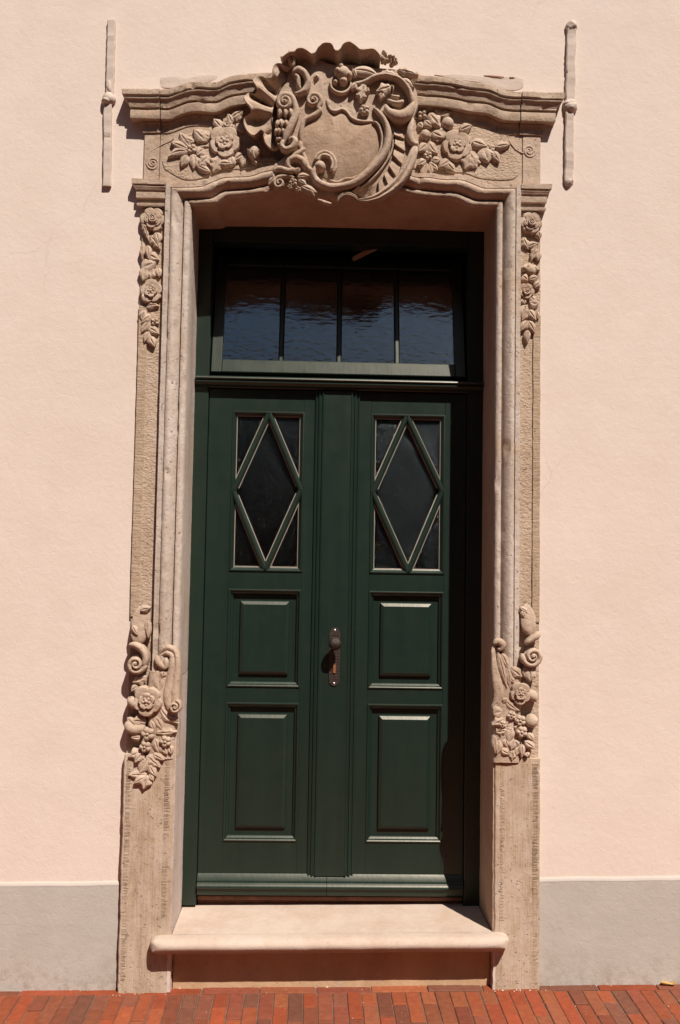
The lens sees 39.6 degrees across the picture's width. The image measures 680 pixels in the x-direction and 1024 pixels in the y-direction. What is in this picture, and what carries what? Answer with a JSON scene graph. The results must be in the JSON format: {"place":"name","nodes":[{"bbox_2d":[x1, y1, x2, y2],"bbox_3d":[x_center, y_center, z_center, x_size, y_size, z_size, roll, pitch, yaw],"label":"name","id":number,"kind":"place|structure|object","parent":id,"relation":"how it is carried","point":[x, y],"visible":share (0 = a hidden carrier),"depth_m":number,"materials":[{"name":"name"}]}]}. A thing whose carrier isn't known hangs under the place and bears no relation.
{"place":"outdoors","nodes":[
{"label":"outdoors","id":0,"kind":"place"},
{"bbox_2d":[0,984,679,1023],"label":"pavement","id":1,"kind":"structure","parent":0,"point":[54,1011],"depth_m":3.57,"materials":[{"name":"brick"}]},
{"bbox_2d":[5,985,678,1021],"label":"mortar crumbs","id":2,"kind":"object","parent":1,"relation":"on","point":[494,991],"visible":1,"depth_m":3.70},
{"bbox_2d":[661,981,676,984],"bbox_3d":[1.302,1.864,3.742,0.061,0.021,0.024,1,-4,5],"label":"fallen leaf","id":3,"kind":"object","parent":1,"relation":"on","point":[667,983],"visible":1,"depth_m":3.74,"materials":[{"name":"yellow plant"}]},
{"bbox_3d":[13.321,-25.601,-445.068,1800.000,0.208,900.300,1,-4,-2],"label":"pavement bed","id":4,"kind":"structure","parent":0,"visible":0},
{"bbox_2d":[150,901,508,988],"bbox_3d":[-0.042,1.774,3.836,1.400,0.246,0.427,1,-4,-2],"label":"doorstep","id":5,"kind":"object","parent":4,"relation":"on","point":[259,945],"visible":0.99,"depth_m":3.73,"materials":[{"name":"stone"}]},
{"bbox_2d":[0,0,679,991],"bbox_3d":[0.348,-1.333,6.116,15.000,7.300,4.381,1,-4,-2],"label":"house wall","id":6,"kind":"structure","parent":4,"relation":"on","point":[70,244],"depth_m":3.87,"materials":[{"name":"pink paint"}]},
{"bbox_2d":[101,20,115,186],"bbox_3d":[-0.958,-1.690,3.901,0.058,0.705,0.045,1,-4,-2],"label":"wall anchor","id":7,"kind":"object","parent":6,"relation":"attached to","point":[108,101],"depth_m":3.89,"materials":[{"name":"beige metal"}]},
{"bbox_2d":[118,41,564,993],"bbox_3d":[-0.012,0.006,3.931,1.822,3.807,0.455,1,-4,-2],"label":"stone portal","id":8,"kind":"object","parent":6,"relation":"attached to","point":[346,135],"visible":0.99,"depth_m":3.85,"materials":[{"name":"stone"}]},
{"bbox_2d":[182,226,483,905],"bbox_3d":[-0.013,0.179,4.093,1.280,3.028,0.171,1,-4,-2],"label":"double door","id":9,"kind":"structure","parent":8,"relation":"attached to","point":[333,736],"depth_m":4.08,"materials":[{"name":"green paint"}]},
{"bbox_2d":[197,389,359,895],"bbox_3d":[-0.257,0.543,4.048,0.659,2.158,0.141,1,-4,-2],"label":"door leaf","id":10,"kind":"structure","parent":9,"relation":"in","point":[276,794],"depth_m":4.07,"materials":[{"name":"green paint"}]},
{"bbox_2d":[211,249,465,380],"bbox_3d":[-0.003,-0.893,4.258,1.121,0.611,0.183,1,-4,-2],"label":"transom window","id":11,"kind":"structure","parent":9,"relation":"attached to","point":[339,368],"depth_m":4.22,"materials":[{"name":"green paint"}]},
{"bbox_2d":[326,392,466,896],"bbox_3d":[0.214,0.553,4.090,0.652,2.158,0.084,1,-4,-2],"label":"door leaf","id":12,"kind":"structure","parent":9,"relation":"in","point":[409,775],"depth_m":4.09,"materials":[{"name":"green paint"}]},
{"bbox_2d":[562,20,576,187],"bbox_3d":[0.966,-1.716,3.962,0.066,0.724,0.043,1,-4,-2],"label":"wall anchor","id":13,"kind":"object","parent":6,"relation":"attached to","point":[569,105],"depth_m":3.96,"materials":[{"name":"beige metal"}]}
]}

